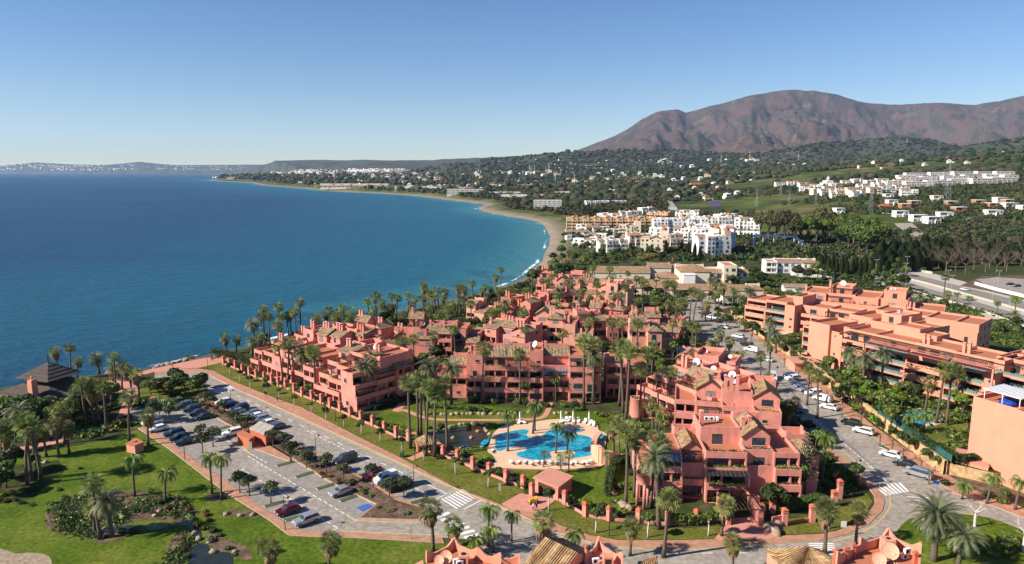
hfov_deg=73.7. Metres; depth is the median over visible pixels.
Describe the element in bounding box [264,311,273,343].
fan palm
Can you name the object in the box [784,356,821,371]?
gate lodge
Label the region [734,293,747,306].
date palm
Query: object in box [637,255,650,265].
umbrella pine
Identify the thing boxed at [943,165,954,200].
pylon
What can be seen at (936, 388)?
window
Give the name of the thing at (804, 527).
lawn
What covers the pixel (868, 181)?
village house
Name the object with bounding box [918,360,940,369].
window
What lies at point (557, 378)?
feather palm
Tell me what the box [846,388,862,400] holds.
garden tree
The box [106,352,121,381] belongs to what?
fan palm
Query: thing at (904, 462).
parked car
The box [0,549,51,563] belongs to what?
rubble path
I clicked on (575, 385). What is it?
window
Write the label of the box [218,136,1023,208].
distant woodland
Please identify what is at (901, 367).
apartment block
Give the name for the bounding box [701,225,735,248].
apartment block
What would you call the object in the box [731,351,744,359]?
feather palm
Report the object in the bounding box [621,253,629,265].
woodland tree
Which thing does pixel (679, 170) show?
foothill scrub
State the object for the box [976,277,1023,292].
car park
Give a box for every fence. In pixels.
[351,411,358,419]
[385,426,393,435]
[444,451,453,458]
[461,456,469,466]
[474,462,485,472]
[490,470,502,480]
[508,475,517,485]
[566,497,581,513]
[587,508,605,519]
[612,512,633,522]
[641,514,664,524]
[671,518,693,524]
[877,411,951,462]
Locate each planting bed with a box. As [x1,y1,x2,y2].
[0,460,63,503]
[44,489,197,538]
[93,533,125,542]
[166,533,190,563]
[198,399,249,430]
[205,492,226,501]
[205,531,251,559]
[220,509,259,516]
[273,439,422,518]
[948,474,1023,502]
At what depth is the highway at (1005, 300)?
374.55 m
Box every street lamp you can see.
[283,494,289,529]
[413,463,417,492]
[609,500,615,535]
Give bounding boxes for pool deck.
[487,419,606,469]
[761,326,791,334]
[897,408,943,426]
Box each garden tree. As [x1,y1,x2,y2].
[0,394,22,409]
[0,454,16,464]
[0,460,14,487]
[0,469,15,492]
[27,396,54,409]
[31,455,40,468]
[48,412,71,431]
[67,406,82,420]
[100,381,120,409]
[263,333,270,343]
[377,311,391,320]
[386,317,395,321]
[418,352,428,365]
[429,344,445,354]
[430,347,443,358]
[461,347,468,352]
[464,318,475,324]
[472,317,480,325]
[482,316,489,324]
[487,293,496,302]
[518,382,533,396]
[598,341,609,354]
[643,286,652,296]
[645,299,654,306]
[649,291,656,297]
[649,352,661,366]
[655,357,668,365]
[656,288,663,295]
[656,363,663,370]
[657,349,665,356]
[658,306,665,314]
[662,294,673,300]
[668,340,679,356]
[679,290,688,296]
[680,335,690,345]
[711,293,720,305]
[713,312,721,322]
[714,306,722,311]
[720,314,733,326]
[729,306,737,310]
[732,301,743,306]
[732,310,741,316]
[739,303,746,311]
[740,319,747,328]
[744,321,759,336]
[759,482,791,502]
[797,347,804,354]
[799,420,815,431]
[817,428,831,435]
[827,368,842,384]
[830,463,845,474]
[834,374,847,385]
[834,384,850,402]
[840,379,855,397]
[841,367,859,378]
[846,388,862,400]
[848,462,865,482]
[849,375,864,388]
[854,366,869,386]
[858,385,872,400]
[861,379,874,394]
[866,393,876,407]
[872,383,884,390]
[872,389,890,401]
[875,401,894,421]
[878,377,888,386]
[883,405,902,425]
[885,388,896,400]
[891,383,902,391]
[897,391,908,406]
[902,381,912,392]
[906,383,924,399]
[951,389,961,403]
[953,393,972,411]
[1001,336,1012,339]
[1012,326,1020,330]
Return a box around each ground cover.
[2,389,199,439]
[43,487,198,538]
[154,527,196,563]
[208,278,533,359]
[257,283,705,390]
[618,399,866,500]
[716,273,1023,329]
[738,300,1023,445]
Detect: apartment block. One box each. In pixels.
[249,332,338,389]
[294,319,366,347]
[310,338,412,407]
[320,183,388,188]
[340,354,415,411]
[350,310,395,341]
[352,323,394,344]
[389,170,409,173]
[393,307,454,357]
[394,322,409,335]
[395,186,441,190]
[413,319,482,358]
[436,341,601,402]
[447,189,483,195]
[453,326,492,352]
[465,297,492,320]
[475,315,542,342]
[485,290,560,324]
[495,191,520,193]
[501,194,526,197]
[533,200,561,209]
[534,285,588,317]
[535,265,596,293]
[535,306,593,345]
[566,215,655,229]
[573,304,618,347]
[576,277,633,308]
[584,200,626,205]
[589,266,650,278]
[589,297,629,321]
[596,237,628,252]
[597,212,619,216]
[599,279,675,294]
[603,352,646,397]
[612,305,687,341]
[619,210,641,216]
[619,218,640,234]
[625,232,650,248]
[627,310,673,356]
[629,354,757,427]
[632,409,822,502]
[637,206,655,213]
[640,227,667,251]
[646,210,670,216]
[646,262,680,276]
[649,226,669,236]
[652,214,708,232]
[658,321,683,349]
[659,232,683,246]
[661,283,763,296]
[674,226,712,242]
[674,371,781,428]
[675,209,699,217]
[675,345,740,367]
[689,222,708,227]
[690,212,737,226]
[692,225,731,255]
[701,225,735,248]
[708,223,732,227]
[713,213,736,215]
[716,291,745,303]
[734,217,759,234]
[744,293,866,332]
[761,257,819,272]
[781,283,807,291]
[791,268,834,277]
[801,324,808,354]
[803,279,945,311]
[807,317,857,360]
[831,323,1023,406]
[849,309,949,332]
[875,304,991,348]
[886,180,911,185]
[894,322,949,341]
[895,175,916,178]
[898,177,924,180]
[902,181,937,187]
[903,173,926,176]
[919,176,939,179]
[923,180,957,186]
[927,172,949,175]
[940,176,967,179]
[950,171,973,175]
[950,179,969,185]
[960,175,983,177]
[967,178,998,184]
[967,384,1023,492]
[973,171,992,174]
[982,174,1010,177]
[987,177,1017,182]
[988,349,1023,388]
[992,171,1014,174]
[999,175,1018,178]
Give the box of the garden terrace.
[738,300,1023,483]
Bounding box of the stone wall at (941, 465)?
[730,310,947,474]
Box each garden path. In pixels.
[392,401,406,411]
[396,402,552,420]
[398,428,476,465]
[408,450,430,459]
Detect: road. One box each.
[130,304,1023,563]
[667,200,675,209]
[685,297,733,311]
[894,223,922,236]
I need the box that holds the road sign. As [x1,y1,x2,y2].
[841,521,846,535]
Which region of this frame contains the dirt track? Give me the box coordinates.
[804,162,986,170]
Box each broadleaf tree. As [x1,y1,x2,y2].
[0,408,12,421]
[0,445,24,470]
[14,393,34,404]
[22,406,43,422]
[40,406,60,431]
[52,397,61,405]
[64,395,88,408]
[143,380,155,394]
[150,380,164,396]
[161,377,169,391]
[163,381,175,396]
[166,378,180,394]
[167,367,182,377]
[172,371,188,387]
[178,376,190,392]
[185,380,198,394]
[189,375,206,391]
[197,372,208,387]
[514,282,525,290]
[823,355,837,368]
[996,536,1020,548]
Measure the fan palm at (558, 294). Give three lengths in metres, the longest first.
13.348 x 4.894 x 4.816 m
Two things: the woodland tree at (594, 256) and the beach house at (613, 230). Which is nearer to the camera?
the woodland tree at (594, 256)
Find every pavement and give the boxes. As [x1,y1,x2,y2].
[138,427,443,542]
[155,313,884,548]
[198,398,291,460]
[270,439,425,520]
[720,312,1023,517]
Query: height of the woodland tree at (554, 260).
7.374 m
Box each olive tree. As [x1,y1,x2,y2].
[144,400,160,413]
[152,405,164,415]
[160,404,174,421]
[192,431,209,452]
[193,423,206,432]
[198,392,211,407]
[204,426,220,446]
[207,396,217,409]
[216,399,228,412]
[225,410,238,425]
[231,470,247,492]
[233,413,248,429]
[239,474,257,495]
[243,414,255,432]
[260,480,277,502]
[263,429,278,446]
[276,432,289,451]
[280,440,298,461]
[299,448,315,467]
[317,452,333,472]
[335,462,351,482]
[364,463,381,485]
[379,477,397,497]
[396,475,412,496]
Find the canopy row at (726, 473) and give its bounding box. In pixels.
[660,455,749,487]
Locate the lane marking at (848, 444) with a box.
[693,312,926,508]
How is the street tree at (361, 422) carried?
on the lawn at (468, 479)
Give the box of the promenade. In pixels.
[3,356,232,450]
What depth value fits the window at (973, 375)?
184.94 m
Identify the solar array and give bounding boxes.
[676,345,695,354]
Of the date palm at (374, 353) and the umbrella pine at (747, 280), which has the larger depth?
the umbrella pine at (747, 280)
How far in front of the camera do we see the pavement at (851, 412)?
161.79 m
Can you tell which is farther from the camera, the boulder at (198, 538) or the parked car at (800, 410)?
the parked car at (800, 410)
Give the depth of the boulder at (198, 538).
121.75 m
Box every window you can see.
[454,378,464,383]
[455,333,460,339]
[455,341,461,345]
[469,381,480,385]
[469,392,480,396]
[486,358,493,365]
[489,370,501,375]
[489,382,500,386]
[489,392,500,398]
[498,358,504,365]
[512,371,523,376]
[512,394,523,398]
[531,373,540,376]
[531,393,540,398]
[534,384,540,388]
[546,371,552,375]
[550,336,559,340]
[550,381,561,385]
[550,392,561,397]
[555,356,559,361]
[570,393,582,398]
[571,372,582,377]
[573,383,582,389]
[586,393,598,398]
[587,384,596,392]
[609,389,618,394]
[610,367,619,372]
[610,378,619,383]
[630,379,642,383]
[630,389,636,395]
[658,473,675,480]
[660,399,665,406]
[677,404,692,410]
[677,418,691,423]
[682,485,698,492]
[684,452,694,461]
[706,391,714,397]
[711,434,721,444]
[714,458,731,465]
[714,476,731,481]
[714,490,731,496]
[751,317,762,321]
[751,438,764,445]
[752,309,763,313]
[753,457,763,464]
[754,302,765,305]
[761,399,772,406]
[772,313,783,318]
[773,304,784,310]
[774,321,783,325]
[775,458,791,464]
[777,476,792,483]
[810,309,816,314]
[849,344,862,350]
[851,333,858,340]
[873,370,898,381]
[874,360,899,371]
[876,350,902,360]
[915,381,937,390]
[916,371,938,380]
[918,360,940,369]
[955,382,978,390]
[959,369,981,379]
[1005,378,1023,386]
[1013,365,1019,373]
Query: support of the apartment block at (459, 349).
on the ground at (770, 120)
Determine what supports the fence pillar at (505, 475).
on the ground at (770, 120)
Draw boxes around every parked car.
[141,415,162,426]
[149,423,168,432]
[162,426,185,437]
[168,431,189,441]
[173,435,195,445]
[175,399,193,408]
[181,403,201,412]
[187,407,207,416]
[194,411,213,420]
[215,397,233,404]
[220,400,238,408]
[221,426,243,437]
[230,402,249,409]
[231,406,245,412]
[243,408,261,414]
[250,413,270,423]
[251,411,263,415]
[261,418,276,423]
[271,421,285,428]
[274,502,300,516]
[292,509,320,527]
[328,484,352,497]
[362,466,385,480]
[380,474,398,488]
[717,324,729,328]
[731,333,744,337]
[734,337,746,341]
[740,341,753,345]
[782,371,796,376]
[785,374,800,380]
[790,377,806,383]
[793,382,809,387]
[796,405,803,413]
[797,385,812,392]
[804,388,822,395]
[819,403,838,410]
[840,418,862,426]
[852,426,874,435]
[879,449,901,458]
[892,459,917,466]
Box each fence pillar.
[247,366,250,375]
[270,374,273,383]
[276,376,279,385]
[283,379,287,388]
[292,382,295,392]
[300,387,303,396]
[309,390,313,399]
[319,393,323,403]
[327,397,331,407]
[337,401,342,411]
[348,405,352,416]
[358,410,362,419]
[370,414,374,426]
[381,420,386,432]
[393,425,398,437]
[405,429,408,440]
[440,444,445,457]
[454,449,460,457]
[470,455,475,469]
[486,462,491,469]
[503,468,508,482]
[520,474,526,488]
[528,481,534,495]
[561,489,567,504]
[582,501,588,516]
[606,505,612,520]
[635,507,641,522]
[664,510,671,526]
[693,508,699,524]
[759,503,765,516]
[769,500,776,513]
[781,507,788,525]
[808,504,815,522]
[831,489,838,501]
[832,470,839,480]
[836,478,843,498]
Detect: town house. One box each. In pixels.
[415,537,500,563]
[475,544,519,563]
[523,537,593,563]
[584,536,657,563]
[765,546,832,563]
[832,527,921,563]
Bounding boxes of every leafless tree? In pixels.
[928,246,955,267]
[932,251,959,271]
[946,253,967,270]
[953,253,974,272]
[961,249,985,269]
[975,254,996,271]
[976,248,1000,267]
[989,255,1011,271]
[995,252,1020,271]
[996,249,1017,266]
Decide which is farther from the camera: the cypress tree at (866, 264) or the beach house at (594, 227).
the beach house at (594, 227)
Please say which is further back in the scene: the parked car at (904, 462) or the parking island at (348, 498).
the parked car at (904, 462)
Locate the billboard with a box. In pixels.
[710,201,720,205]
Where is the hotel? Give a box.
[654,261,748,283]
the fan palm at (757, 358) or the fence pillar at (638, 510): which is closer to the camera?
the fence pillar at (638, 510)
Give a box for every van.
[333,450,357,464]
[373,468,397,484]
[385,469,411,493]
[706,314,716,318]
[744,345,759,352]
[812,393,832,402]
[903,465,933,479]
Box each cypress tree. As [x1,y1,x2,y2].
[664,239,667,253]
[686,241,689,253]
[693,243,696,256]
[698,246,701,261]
[812,247,816,260]
[819,255,824,268]
[824,251,827,263]
[831,255,834,267]
[834,259,839,276]
[840,255,844,272]
[845,261,849,275]
[851,258,854,274]
[855,256,857,272]
[858,258,862,276]
[863,255,868,273]
[869,258,875,278]
[877,259,881,276]
[884,262,888,279]
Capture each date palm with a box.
[1,399,31,428]
[63,389,85,401]
[86,350,105,374]
[105,361,119,380]
[244,316,260,347]
[244,336,257,355]
[290,345,308,378]
[349,357,379,381]
[360,347,384,364]
[416,357,441,407]
[440,357,462,404]
[454,293,465,314]
[459,295,468,315]
[495,297,515,314]
[550,284,567,300]
[580,345,606,404]
[633,443,675,529]
[726,285,738,302]
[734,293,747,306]
[745,287,756,297]
[760,315,780,345]
[761,371,776,380]
[767,326,785,352]
[838,344,860,377]
[843,357,859,368]
[853,348,878,393]
[872,343,898,384]
[905,488,966,561]
[913,292,926,302]
[940,517,990,563]
[1009,309,1021,322]
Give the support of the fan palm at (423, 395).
on the lawn at (587, 483)
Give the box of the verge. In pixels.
[961,275,1023,298]
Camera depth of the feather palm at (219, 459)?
136.10 m
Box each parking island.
[245,487,261,493]
[264,500,284,507]
[276,460,294,466]
[285,514,300,521]
[294,471,313,477]
[316,483,334,489]
[338,494,357,501]
[410,498,425,503]
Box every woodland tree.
[526,270,539,280]
[549,252,557,257]
[551,257,558,263]
[551,263,564,269]
[554,268,565,273]
[556,245,565,252]
[562,263,569,270]
[568,251,577,264]
[576,255,587,264]
[576,264,586,269]
[588,259,597,265]
[589,253,598,259]
[598,250,606,263]
[598,256,609,265]
[609,250,616,260]
[611,253,621,265]
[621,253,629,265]
[646,245,654,252]
[755,248,763,258]
[782,253,790,257]
[788,241,795,247]
[792,265,804,279]
[802,268,815,282]
[810,262,819,267]
[815,268,823,277]
[820,263,832,269]
[822,267,835,280]
[839,274,848,279]
[860,274,871,286]
[870,269,880,281]
[881,271,891,279]
[884,278,896,286]
[888,274,897,279]
[889,268,899,274]
[891,262,899,267]
[896,274,910,285]
[901,265,910,270]
[938,299,949,305]
[994,323,1007,330]
[1010,316,1023,325]
[1016,332,1023,337]
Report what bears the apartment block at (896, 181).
on the ground at (770, 120)
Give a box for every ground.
[0,90,1023,542]
[875,270,1023,325]
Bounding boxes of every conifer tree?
[874,241,886,255]
[874,250,881,260]
[875,254,885,270]
[884,247,894,261]
[887,255,895,269]
[889,241,899,253]
[895,250,901,265]
[896,244,907,255]
[900,250,912,270]
[907,242,916,252]
[911,248,922,270]
[914,240,919,247]
[919,245,927,266]
[920,236,930,245]
[924,242,931,254]
[925,253,935,269]
[930,238,936,246]
[930,248,937,264]
[933,240,943,247]
[935,246,941,265]
[938,249,949,268]
[941,242,952,256]
[947,238,955,247]
[950,251,959,265]
[959,249,968,264]
[960,234,972,248]
[961,243,969,251]
[969,247,978,261]
[977,236,987,247]
[980,242,992,261]
[988,247,1000,265]
[989,238,996,247]
[995,238,1006,250]
[1001,248,1012,265]
[1008,242,1016,251]
[1012,245,1021,262]
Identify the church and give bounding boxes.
[820,175,832,184]
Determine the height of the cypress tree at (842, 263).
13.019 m
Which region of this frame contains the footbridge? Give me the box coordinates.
[751,235,803,246]
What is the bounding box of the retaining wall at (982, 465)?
[956,448,988,470]
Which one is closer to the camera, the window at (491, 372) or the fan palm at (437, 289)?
the window at (491, 372)
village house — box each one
[774,182,785,186]
[786,181,797,185]
[797,182,809,186]
[799,186,812,190]
[809,188,817,194]
[810,184,821,187]
[817,188,834,195]
[821,185,835,188]
[828,183,842,186]
[829,190,845,197]
[835,187,844,189]
[840,180,852,183]
[845,187,860,194]
[848,190,865,196]
[850,178,864,182]
[855,183,870,188]
[863,179,876,182]
[866,187,881,193]
[870,182,885,186]
[874,178,888,181]
[879,186,895,193]
[892,184,910,190]
[899,188,918,196]
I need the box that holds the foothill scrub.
[479,136,1023,183]
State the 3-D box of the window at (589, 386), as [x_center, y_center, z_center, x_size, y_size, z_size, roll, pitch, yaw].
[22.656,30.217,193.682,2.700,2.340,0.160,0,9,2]
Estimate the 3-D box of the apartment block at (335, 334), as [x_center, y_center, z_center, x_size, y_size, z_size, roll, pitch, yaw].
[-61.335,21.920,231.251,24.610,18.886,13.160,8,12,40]
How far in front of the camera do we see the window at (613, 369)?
200.88 m
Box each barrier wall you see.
[905,287,1023,326]
[910,270,932,273]
[911,278,1023,310]
[974,282,1023,296]
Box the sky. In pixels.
[0,0,1023,165]
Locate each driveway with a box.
[502,493,555,512]
[715,517,776,540]
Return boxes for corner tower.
[629,395,644,417]
[635,466,650,509]
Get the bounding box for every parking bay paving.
[140,422,324,530]
[178,410,236,439]
[242,445,372,518]
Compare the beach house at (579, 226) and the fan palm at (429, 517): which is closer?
the fan palm at (429, 517)
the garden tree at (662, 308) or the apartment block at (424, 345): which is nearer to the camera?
the apartment block at (424, 345)
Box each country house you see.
[702,195,712,200]
[722,193,733,198]
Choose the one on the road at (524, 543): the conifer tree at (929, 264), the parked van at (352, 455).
the parked van at (352, 455)
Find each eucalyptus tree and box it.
[753,211,765,234]
[761,210,774,234]
[767,212,782,238]
[775,209,794,240]
[786,216,803,243]
[791,211,801,238]
[801,215,822,243]
[811,206,827,239]
[813,212,824,242]
[819,218,836,240]
[824,209,836,235]
[833,212,851,241]
[837,220,858,246]
[845,215,863,243]
[849,224,868,249]
[855,226,880,253]
[861,217,881,246]
[870,221,892,241]
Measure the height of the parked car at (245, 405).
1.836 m
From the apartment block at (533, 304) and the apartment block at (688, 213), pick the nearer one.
the apartment block at (533, 304)
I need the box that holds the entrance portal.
[716,492,765,524]
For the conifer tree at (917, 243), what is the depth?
501.44 m
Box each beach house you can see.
[565,229,588,239]
[572,237,595,246]
[576,223,591,229]
[585,225,608,232]
[590,232,613,238]
[606,228,618,232]
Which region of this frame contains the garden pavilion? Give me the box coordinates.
[533,467,573,500]
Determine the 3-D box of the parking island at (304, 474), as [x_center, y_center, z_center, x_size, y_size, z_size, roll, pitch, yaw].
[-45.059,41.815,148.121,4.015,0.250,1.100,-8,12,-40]
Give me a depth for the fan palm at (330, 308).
271.21 m
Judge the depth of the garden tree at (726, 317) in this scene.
277.78 m
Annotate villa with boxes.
[832,208,844,213]
[876,203,892,207]
[882,194,893,197]
[885,199,897,204]
[891,210,908,216]
[897,203,910,208]
[907,200,920,205]
[908,214,927,221]
[922,216,941,223]
[929,195,942,200]
[935,212,954,218]
[944,201,958,204]
[950,207,966,213]
[971,200,986,203]
[982,209,1002,215]
[986,203,1000,206]
[992,197,1007,202]
[999,202,1018,208]
[1000,199,1014,202]
[1015,205,1023,209]
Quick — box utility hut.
[125,438,143,453]
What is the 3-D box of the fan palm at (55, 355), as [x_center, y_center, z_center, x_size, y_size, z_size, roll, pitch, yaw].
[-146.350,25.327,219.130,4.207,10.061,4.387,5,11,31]
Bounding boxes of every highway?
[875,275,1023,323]
[883,269,1023,308]
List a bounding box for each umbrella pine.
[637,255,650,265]
[646,253,659,262]
[726,275,741,283]
[740,278,755,282]
[745,267,760,278]
[751,272,768,282]
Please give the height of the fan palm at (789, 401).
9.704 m
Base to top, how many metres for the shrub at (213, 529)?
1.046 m
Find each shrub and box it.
[0,491,7,496]
[29,484,39,489]
[45,499,53,504]
[53,513,61,518]
[56,519,66,525]
[116,528,126,533]
[128,526,137,533]
[130,506,140,512]
[140,505,148,511]
[165,504,173,509]
[179,501,185,506]
[183,551,190,557]
[188,515,196,519]
[193,519,202,526]
[199,524,211,529]
[205,535,215,542]
[209,526,217,532]
[214,532,223,536]
[224,545,233,549]
[297,379,303,385]
[304,383,310,389]
[359,486,367,492]
[398,425,406,432]
[438,423,444,428]
[460,449,465,457]
[464,405,470,411]
[472,395,480,400]
[476,457,482,465]
[478,407,487,412]
[478,458,487,467]
[491,397,497,403]
[493,467,502,475]
[512,472,520,480]
[515,477,528,487]
[522,399,529,405]
[561,491,575,501]
[570,400,578,407]
[578,498,588,504]
[595,501,607,512]
[598,412,608,417]
[604,490,611,496]
[613,482,623,489]
[615,509,622,517]
[618,507,630,518]
[622,481,632,489]
[628,468,632,475]
[634,422,648,429]
[824,482,835,490]
[825,451,834,462]
[834,392,841,397]
[835,472,849,481]
[841,396,851,403]
[847,399,857,406]
[851,403,860,409]
[868,414,878,421]
[875,420,883,426]
[888,425,896,432]
[896,430,908,438]
[905,436,916,444]
[920,448,930,455]
[931,455,941,461]
[940,478,950,485]
[952,439,967,449]
[982,491,994,498]
[994,495,1008,503]
[1000,488,1011,495]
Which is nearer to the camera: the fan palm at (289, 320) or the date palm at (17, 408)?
the date palm at (17, 408)
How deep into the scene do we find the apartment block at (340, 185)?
2498.22 m
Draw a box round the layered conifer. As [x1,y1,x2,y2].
[794,433,818,498]
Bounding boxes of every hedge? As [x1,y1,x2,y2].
[86,401,122,412]
[111,414,133,420]
[210,348,250,365]
[372,393,419,409]
[432,404,487,409]
[604,453,630,494]
[671,511,718,525]
[776,491,826,514]
[903,424,979,464]
[971,530,1019,557]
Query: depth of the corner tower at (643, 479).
132.63 m
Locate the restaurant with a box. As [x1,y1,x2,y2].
[0,354,102,428]
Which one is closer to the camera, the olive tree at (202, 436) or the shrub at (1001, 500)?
the shrub at (1001, 500)
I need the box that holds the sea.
[0,173,549,387]
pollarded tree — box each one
[922,464,936,483]
[966,502,985,526]
[1016,519,1023,551]
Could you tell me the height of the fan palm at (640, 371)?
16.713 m
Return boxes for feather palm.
[121,453,144,496]
[153,465,177,502]
[199,451,215,493]
[211,453,231,499]
[465,532,485,548]
[478,501,500,546]
[481,524,501,552]
[501,410,518,450]
[504,509,520,541]
[526,400,544,433]
[528,401,542,430]
[549,375,561,401]
[549,422,564,452]
[560,429,577,450]
[563,528,585,545]
[653,404,664,428]
[655,412,668,429]
[659,419,669,432]
[706,338,717,346]
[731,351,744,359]
[790,461,807,478]
[811,429,823,447]
[815,432,838,481]
[817,450,826,488]
[902,414,917,425]
[918,413,933,431]
[953,292,960,303]
[954,479,974,499]
[966,295,973,307]
[982,473,1005,503]
[993,300,1000,314]
[1008,474,1023,509]
[1009,296,1022,310]
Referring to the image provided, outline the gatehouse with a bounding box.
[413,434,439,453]
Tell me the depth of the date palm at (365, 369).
189.70 m
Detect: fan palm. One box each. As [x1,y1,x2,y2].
[0,417,10,451]
[0,432,14,448]
[2,417,16,442]
[9,410,36,481]
[10,413,44,485]
[13,413,46,478]
[22,427,41,454]
[37,423,51,456]
[45,416,64,457]
[47,401,70,443]
[48,346,61,364]
[60,419,76,453]
[62,342,76,376]
[66,385,83,398]
[71,356,82,377]
[71,375,91,425]
[75,377,93,412]
[76,471,105,539]
[81,495,104,533]
[82,382,101,421]
[84,378,101,423]
[87,485,127,537]
[93,378,113,425]
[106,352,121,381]
[115,360,129,388]
[117,387,141,441]
[119,363,134,394]
[128,368,144,404]
[138,406,156,445]
[219,333,230,349]
[232,334,241,352]
[253,538,261,554]
[254,312,266,346]
[254,333,265,347]
[258,305,268,344]
[258,536,282,563]
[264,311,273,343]
[270,338,284,382]
[271,319,284,337]
[273,302,284,332]
[275,312,286,332]
[281,336,297,382]
[282,312,291,334]
[285,310,293,332]
[289,306,300,332]
[294,297,304,330]
[304,344,316,389]
[305,346,322,383]
[311,313,320,321]
[318,529,342,563]
[320,310,330,320]
[325,305,333,321]
[331,310,343,321]
[338,303,346,322]
[346,306,354,323]
[346,313,354,322]
[363,298,371,313]
[370,294,378,323]
[370,304,378,323]
[372,291,381,307]
[378,298,386,308]
[387,302,394,312]
[388,292,395,306]
[388,302,396,322]
[393,293,401,320]
[394,335,408,347]
[397,373,417,448]
[404,291,411,313]
[407,300,415,310]
[408,334,419,367]
[409,370,425,436]
[411,295,418,310]
[414,385,428,430]
[416,376,427,434]
[416,496,443,551]
[418,377,437,456]
[419,283,428,306]
[419,295,426,311]
[420,281,426,298]
[424,384,446,457]
[426,289,435,313]
[426,303,433,319]
[427,330,438,360]
[428,292,439,310]
[432,286,440,307]
[434,310,443,319]
[436,375,453,450]
[438,293,447,318]
[440,288,449,298]
[442,303,453,320]
[442,513,465,539]
[445,308,455,320]
[448,324,459,351]
[453,283,460,311]
[460,285,467,312]
[466,300,476,317]
[467,279,475,295]
[474,340,492,403]
[479,288,484,297]
[481,283,487,296]
[488,285,493,292]
[488,309,498,319]
[490,310,500,317]
[491,273,498,286]
[494,286,502,301]
[495,304,504,317]
[497,267,503,291]
[511,289,519,293]
[512,347,526,404]
[517,307,526,317]
[520,308,528,317]
[520,326,529,342]
[529,268,534,292]
[531,509,555,541]
[539,278,545,284]
[539,449,547,466]
[544,277,553,288]
[547,260,553,267]
[552,291,561,300]
[555,453,565,470]
[556,328,568,343]
[564,449,573,471]
[566,278,575,288]
[569,252,575,263]
[574,288,585,307]
[575,335,592,404]
[577,278,584,286]
[583,317,593,335]
[585,294,592,309]
[588,336,604,404]
[589,265,596,276]
[593,281,601,298]
[596,291,604,299]
[602,450,611,471]
[604,420,618,451]
[605,317,618,349]
[606,266,613,275]
[607,273,616,279]
[608,291,617,301]
[608,337,628,413]
[608,415,623,457]
[613,420,642,502]
[615,316,628,336]
[615,337,630,406]
[616,291,624,300]
[620,283,630,304]
[620,342,638,419]
[620,515,642,556]
[622,418,640,467]
[623,427,647,497]
[629,299,639,309]
[631,318,644,349]
[631,360,651,421]
[632,275,641,296]
[633,297,641,307]
[637,276,645,297]
[638,345,656,385]
[639,278,649,309]
[643,397,657,429]
[644,427,666,507]
[647,341,659,372]
[649,295,661,313]
[653,274,659,290]
[655,486,683,557]
[656,433,674,498]
[661,280,667,294]
[663,280,672,311]
[663,299,671,315]
[664,365,679,395]
[668,317,678,334]
[669,279,677,308]
[671,300,680,315]
[673,289,680,297]
[674,306,685,315]
[675,297,688,311]
[680,320,691,342]
[681,297,689,315]
[687,286,696,320]
[687,320,697,342]
[689,336,699,346]
[690,322,702,346]
[692,288,704,319]
[699,292,706,317]
[701,300,711,321]
[707,277,713,299]
[710,280,718,301]
[713,493,738,536]
[714,287,722,311]
[714,328,725,346]
[718,284,726,306]
[722,530,742,563]
[725,336,734,353]
[754,351,766,374]
[762,286,770,293]
[762,336,778,373]
[781,398,797,425]
[782,405,794,425]
[785,289,794,295]
[791,396,800,426]
[796,287,804,294]
[802,363,816,405]
[807,367,826,417]
[811,496,842,551]
[848,499,871,543]
[920,374,938,410]
[933,360,955,423]
[940,273,950,298]
[940,360,963,423]
[943,290,952,306]
[952,365,967,405]
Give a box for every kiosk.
[237,430,254,448]
[250,421,274,445]
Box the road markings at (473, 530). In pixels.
[207,385,928,554]
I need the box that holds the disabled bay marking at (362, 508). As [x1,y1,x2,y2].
[356,504,372,511]
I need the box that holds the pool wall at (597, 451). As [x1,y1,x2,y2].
[591,432,630,465]
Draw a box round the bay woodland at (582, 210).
[461,179,670,232]
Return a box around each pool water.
[481,437,489,446]
[495,427,591,459]
[900,410,940,424]
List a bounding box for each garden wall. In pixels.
[771,515,781,521]
[788,518,809,524]
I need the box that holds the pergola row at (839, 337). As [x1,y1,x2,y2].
[834,334,997,385]
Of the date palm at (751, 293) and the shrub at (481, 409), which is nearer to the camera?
the shrub at (481, 409)
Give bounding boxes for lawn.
[0,430,479,563]
[80,422,139,435]
[99,427,136,433]
[140,378,206,400]
[200,362,524,503]
[375,397,634,512]
[543,500,719,539]
[780,493,871,534]
[818,460,864,489]
[888,410,967,450]
[895,514,1023,563]
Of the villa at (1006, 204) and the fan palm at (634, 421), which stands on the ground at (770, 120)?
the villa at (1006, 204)
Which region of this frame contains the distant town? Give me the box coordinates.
[0,159,690,185]
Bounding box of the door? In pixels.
[538,482,552,497]
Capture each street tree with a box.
[225,362,231,375]
[236,369,242,381]
[245,375,252,387]
[262,382,269,394]
[321,406,328,419]
[357,419,364,434]
[377,427,383,440]
[398,437,405,450]
[418,445,427,460]
[450,457,459,474]
[483,469,492,486]
[543,488,555,510]
[589,507,603,532]
[640,512,655,537]
[702,511,716,535]
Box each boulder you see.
[195,535,201,540]
[209,548,217,553]
[619,501,627,506]
[625,503,633,510]
[763,521,779,528]
[769,525,780,536]
[775,520,783,527]
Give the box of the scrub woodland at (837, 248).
[601,170,1023,260]
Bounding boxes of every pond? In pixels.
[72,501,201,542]
[187,543,232,563]
[429,426,487,446]

